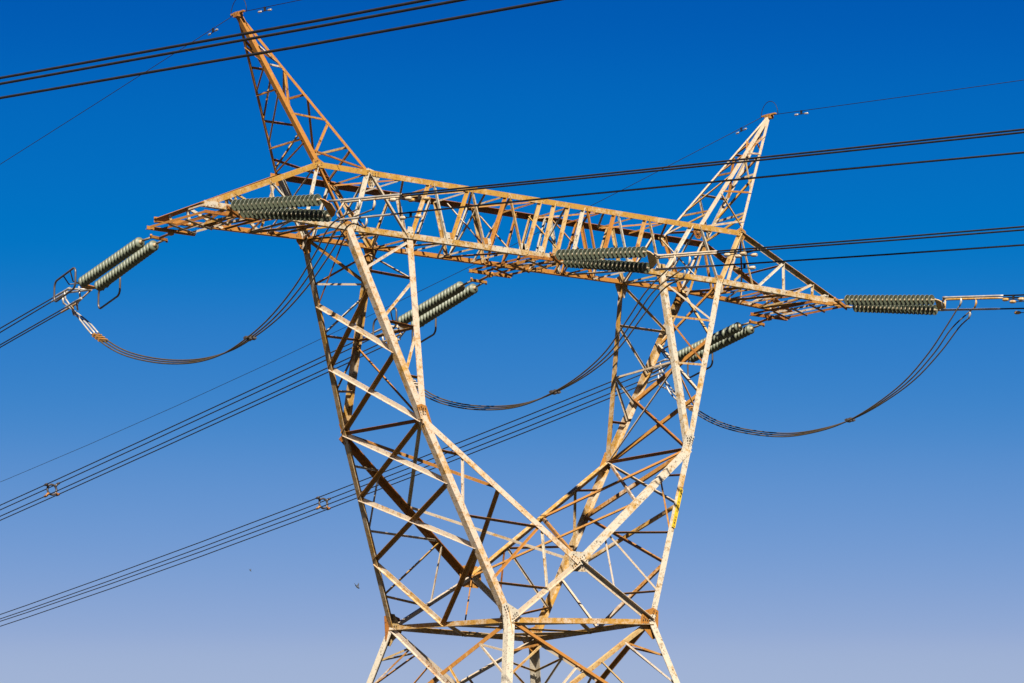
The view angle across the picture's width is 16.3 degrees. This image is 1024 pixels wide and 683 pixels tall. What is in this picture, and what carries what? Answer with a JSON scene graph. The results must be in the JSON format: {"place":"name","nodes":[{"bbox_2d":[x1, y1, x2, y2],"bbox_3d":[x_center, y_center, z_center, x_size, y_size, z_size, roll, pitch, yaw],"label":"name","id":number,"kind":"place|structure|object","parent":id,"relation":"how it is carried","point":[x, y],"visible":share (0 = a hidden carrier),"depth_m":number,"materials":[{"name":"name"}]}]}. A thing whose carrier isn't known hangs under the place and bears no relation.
{"place":"outdoors","nodes":[
{"label":"outdoors","id":0,"kind":"place"},
{"bbox_2d":[0,0,431,78],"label":"overhead cable","id":1,"kind":"object","parent":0,"point":[226,37],"visible":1,"depth_m":44.15,"materials":[{"name":"black metal"}]},
{"bbox_2d":[0,0,466,84],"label":"overhead cable","id":2,"kind":"object","parent":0,"point":[248,39],"visible":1,"depth_m":44.61,"materials":[{"name":"black metal"}]},
{"bbox_2d":[0,0,561,98],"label":"overhead cable","id":3,"kind":"object","parent":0,"point":[302,45],"visible":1,"depth_m":43.33,"materials":[{"name":"black metal"}]},
{"bbox_2d":[0,0,1023,682],"label":"sky","id":4,"kind":"structure","parent":0,"point":[886,545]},
{"bbox_3d":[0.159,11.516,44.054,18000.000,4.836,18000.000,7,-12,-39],"label":"ground","id":5,"kind":"structure","parent":0,"visible":0},
{"bbox_2d":[146,0,849,682],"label":"lattice tower","id":6,"kind":"structure","parent":5,"relation":"on","point":[510,620],"depth_m":90.62,"materials":[{"name":"beige metal"}]},
{"bbox_2d":[50,229,173,315],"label":"insulator set","id":7,"kind":"object","parent":6,"relation":"attached to","point":[137,250],"visible":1,"depth_m":89.55,"materials":[{"name":"ceramic"}]},
{"bbox_2d":[0,302,50,332],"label":"conductor cable","id":8,"kind":"object","parent":7,"relation":"attached to","point":[25,317],"visible":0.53,"depth_m":94.25,"materials":[{"name":"black metal"}]},
{"bbox_2d":[0,298,52,328],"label":"conductor cable","id":9,"kind":"object","parent":7,"relation":"attached to","point":[26,313],"visible":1,"depth_m":93.11,"materials":[{"name":"black metal"}]},
{"bbox_2d":[0,313,60,347],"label":"conductor cable","id":10,"kind":"object","parent":7,"relation":"attached to","point":[30,330],"visible":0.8,"depth_m":93.89,"materials":[{"name":"black metal"}]},
{"bbox_2d":[0,308,63,344],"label":"conductor cable","id":11,"kind":"object","parent":7,"relation":"attached to","point":[31,326],"visible":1,"depth_m":92.76,"materials":[{"name":"black metal"}]},
{"bbox_2d":[1,16,232,163],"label":"earth wire","id":12,"kind":"object","parent":6,"relation":"attached to","point":[113,92],"visible":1,"depth_m":93.31,"materials":[{"name":"black metal"}]},
{"bbox_2d":[245,0,299,11],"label":"earth wire","id":13,"kind":"object","parent":6,"relation":"attached to","point":[273,5],"visible":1,"depth_m":86.64,"materials":[{"name":"black metal"}]},
{"bbox_2d":[225,193,401,228],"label":"insulator set","id":14,"kind":"object","parent":6,"relation":"attached to","point":[275,208],"visible":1,"depth_m":83.34,"materials":[{"name":"ceramic"}]},
{"bbox_2d":[65,209,356,364],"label":"jumper cable","id":15,"kind":"object","parent":14,"relation":"hanging from","point":[260,326],"visible":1,"depth_m":84.86,"materials":[{"name":"metal"}]},
{"bbox_2d":[63,223,363,360],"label":"jumper cable","id":16,"kind":"object","parent":14,"relation":"hanging from","point":[94,328],"visible":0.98,"depth_m":85.11,"materials":[{"name":"metal"}]},
{"bbox_2d":[73,209,371,362],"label":"jumper cable","id":17,"kind":"object","parent":14,"relation":"hanging from","point":[274,317],"visible":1,"depth_m":84.37,"materials":[{"name":"metal"}]},
{"bbox_2d":[92,333,107,341],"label":"jumper clamp","id":18,"kind":"object","parent":17,"relation":"attached to","point":[100,338],"visible":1,"depth_m":89.95,"materials":[{"name":"metal"}]},
{"bbox_2d":[243,335,256,340],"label":"jumper spacer","id":19,"kind":"object","parent":17,"relation":"attached to","point":[250,338],"visible":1,"depth_m":84.66,"materials":[{"name":"metal"}]},
{"bbox_2d":[390,193,411,201],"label":"vibration damper","id":20,"kind":"object","parent":14,"relation":"attached to","point":[400,198],"visible":1,"depth_m":80.59,"materials":[{"name":"beige metal"}]},
{"bbox_2d":[396,151,1023,214],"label":"conductor cable","id":21,"kind":"object","parent":14,"relation":"attached to","point":[937,160],"visible":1,"depth_m":74.08,"materials":[{"name":"black metal"}]},
{"bbox_2d":[399,212,421,219],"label":"vibration damper","id":22,"kind":"object","parent":21,"relation":"attached to","point":[410,216],"visible":1,"depth_m":80.62,"materials":[{"name":"beige metal"}]},
{"bbox_2d":[401,128,1023,194],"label":"conductor cable","id":23,"kind":"object","parent":14,"relation":"attached to","point":[948,137],"visible":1,"depth_m":73.79,"materials":[{"name":"black metal"}]},
{"bbox_2d":[402,131,1023,196],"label":"conductor cable","id":24,"kind":"object","parent":14,"relation":"attached to","point":[946,140],"visible":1,"depth_m":74.36,"materials":[{"name":"black metal"}]},
{"bbox_2d":[408,195,430,201],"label":"vibration damper","id":25,"kind":"object","parent":24,"relation":"attached to","point":[424,198],"visible":1,"depth_m":80.80,"materials":[{"name":"beige metal"}]},
{"bbox_2d":[1,117,761,481],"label":"earth wire","id":26,"kind":"object","parent":6,"relation":"attached to","point":[369,315],"visible":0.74,"depth_m":116.57,"materials":[{"name":"black metal"}]},
{"bbox_2d":[371,272,492,347],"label":"insulator set","id":27,"kind":"object","parent":6,"relation":"attached to","point":[441,303],"visible":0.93,"depth_m":95.15,"materials":[{"name":"ceramic"}]},
{"bbox_2d":[0,340,368,509],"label":"conductor cable","id":28,"kind":"object","parent":27,"relation":"attached to","point":[182,426],"visible":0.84,"depth_m":107.60,"materials":[{"name":"black metal"}]},
{"bbox_2d":[0,333,370,505],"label":"conductor cable","id":29,"kind":"object","parent":27,"relation":"attached to","point":[178,423],"visible":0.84,"depth_m":106.91,"materials":[{"name":"black metal"}]},
{"bbox_2d":[44,482,59,497],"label":"bundle spacer","id":30,"kind":"object","parent":29,"relation":"attached to","point":[55,486],"visible":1,"depth_m":114.60,"materials":[{"name":"metal"}]},
{"bbox_2d":[0,344,377,516],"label":"conductor cable","id":31,"kind":"object","parent":27,"relation":"attached to","point":[186,432],"visible":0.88,"depth_m":106.39,"materials":[{"name":"black metal"}]},
{"bbox_2d":[0,347,380,520],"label":"conductor cable","id":32,"kind":"object","parent":27,"relation":"attached to","point":[188,435],"visible":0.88,"depth_m":107.30,"materials":[{"name":"black metal"}]},
{"bbox_2d":[548,246,716,277],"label":"insulator set","id":33,"kind":"object","parent":6,"relation":"attached to","point":[589,258],"visible":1,"depth_m":89.60,"materials":[{"name":"ceramic"}]},
{"bbox_2d":[385,277,682,406],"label":"jumper cable","id":34,"kind":"object","parent":33,"relation":"hanging from","point":[578,379],"visible":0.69,"depth_m":90.63,"materials":[{"name":"metal"}]},
{"bbox_2d":[417,264,672,410],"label":"jumper cable","id":35,"kind":"object","parent":33,"relation":"hanging from","point":[667,269],"visible":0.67,"depth_m":90.52,"materials":[{"name":"metal"}]},
{"bbox_2d":[415,264,687,408],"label":"jumper cable","id":36,"kind":"object","parent":33,"relation":"hanging from","point":[655,289],"visible":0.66,"depth_m":90.34,"materials":[{"name":"metal"}]},
{"bbox_2d":[549,389,560,394],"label":"jumper spacer","id":37,"kind":"object","parent":36,"relation":"attached to","point":[555,393],"visible":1,"depth_m":91.33,"materials":[{"name":"metal"}]},
{"bbox_2d":[714,244,1023,266],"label":"conductor cable","id":38,"kind":"object","parent":33,"relation":"attached to","point":[872,255],"visible":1,"depth_m":83.82,"materials":[{"name":"black metal"}]},
{"bbox_2d":[733,263,755,270],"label":"vibration damper","id":39,"kind":"object","parent":38,"relation":"attached to","point":[744,267],"visible":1,"depth_m":86.65,"materials":[{"name":"beige metal"}]},
{"bbox_2d":[717,226,1023,251],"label":"conductor cable","id":40,"kind":"object","parent":33,"relation":"attached to","point":[872,238],"visible":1,"depth_m":83.61,"materials":[{"name":"black metal"}]},
{"bbox_2d":[724,250,746,256],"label":"vibration damper","id":41,"kind":"object","parent":40,"relation":"attached to","point":[735,253],"visible":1,"depth_m":86.61,"materials":[{"name":"beige metal"}]},
{"bbox_2d":[717,229,1023,253],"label":"conductor cable","id":42,"kind":"object","parent":33,"relation":"attached to","point":[875,241],"visible":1,"depth_m":84.11,"materials":[{"name":"black metal"}]},
{"bbox_2d":[735,250,757,257],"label":"vibration damper","id":43,"kind":"object","parent":42,"relation":"attached to","point":[751,255],"visible":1,"depth_m":86.94,"materials":[{"name":"beige metal"}]},
{"bbox_2d":[647,315,771,384],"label":"insulator set","id":44,"kind":"object","parent":6,"relation":"attached to","point":[729,335],"visible":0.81,"depth_m":101.29,"materials":[{"name":"ceramic"}]},
{"bbox_2d":[0,387,635,626],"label":"conductor cable","id":45,"kind":"object","parent":44,"relation":"attached to","point":[320,511],"visible":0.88,"depth_m":121.02,"materials":[{"name":"black metal"}]},
{"bbox_2d":[0,381,638,621],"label":"conductor cable","id":46,"kind":"object","parent":44,"relation":"attached to","point":[322,506],"visible":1,"depth_m":120.24,"materials":[{"name":"black metal"}]},
{"bbox_2d":[316,496,330,509],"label":"bundle spacer","id":47,"kind":"object","parent":46,"relation":"attached to","point":[325,499],"visible":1,"depth_m":119.74,"materials":[{"name":"metal"}]},
{"bbox_2d":[0,374,641,618],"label":"conductor cable","id":48,"kind":"object","parent":44,"relation":"attached to","point":[324,500],"visible":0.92,"depth_m":121.02,"materials":[{"name":"black metal"}]},
{"bbox_2d":[0,368,642,614],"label":"conductor cable","id":49,"kind":"object","parent":44,"relation":"attached to","point":[320,496],"visible":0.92,"depth_m":120.31,"materials":[{"name":"black metal"}]},
{"bbox_2d":[661,306,958,436],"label":"jumper cable","id":50,"kind":"object","parent":44,"relation":"hanging from","point":[840,423],"visible":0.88,"depth_m":97.22,"materials":[{"name":"metal"}]},
{"bbox_2d":[660,318,967,433],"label":"jumper cable","id":51,"kind":"object","parent":44,"relation":"hanging from","point":[670,387],"visible":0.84,"depth_m":97.88,"materials":[{"name":"metal"}]},
{"bbox_2d":[774,80,1021,114],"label":"earth wire","id":52,"kind":"object","parent":6,"relation":"attached to","point":[898,97],"visible":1,"depth_m":95.51,"materials":[{"name":"black metal"}]},
{"bbox_2d":[828,295,1002,318],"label":"insulator set","id":53,"kind":"object","parent":6,"relation":"attached to","point":[904,304],"visible":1,"depth_m":95.65,"materials":[{"name":"ceramic"}]},
{"bbox_2d":[659,307,973,435],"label":"jumper cable","id":54,"kind":"object","parent":53,"relation":"hanging from","point":[842,422],"visible":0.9,"depth_m":96.91,"materials":[{"name":"metal"}]},
{"bbox_2d":[844,417,855,422],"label":"jumper spacer","id":55,"kind":"object","parent":54,"relation":"attached to","point":[846,419],"visible":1,"depth_m":97.13,"materials":[{"name":"metal"}]},
{"bbox_2d":[1000,308,1023,309],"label":"conductor cable","id":56,"kind":"object","parent":53,"relation":"attached to","point":[1009,308],"visible":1,"depth_m":93.27,"materials":[{"name":"black metal"}]},
{"bbox_2d":[1003,294,1023,295],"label":"conductor cable","id":57,"kind":"object","parent":53,"relation":"attached to","point":[1015,295],"visible":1,"depth_m":92.86,"materials":[{"name":"metal"}]},
{"bbox_2d":[1002,295,1023,300],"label":"vibration damper","id":58,"kind":"object","parent":57,"relation":"attached to","point":[1013,298],"visible":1,"depth_m":92.93,"materials":[{"name":"beige metal"}]},
{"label":"conductor cable","id":59,"kind":"object","parent":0,"visible":0},
{"bbox_2d":[1009,297,1023,303],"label":"vibration damper","id":60,"kind":"object","parent":59,"relation":"attached to","point":[1012,301],"visible":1,"depth_m":93.43,"materials":[{"name":"beige metal"}]}
]}

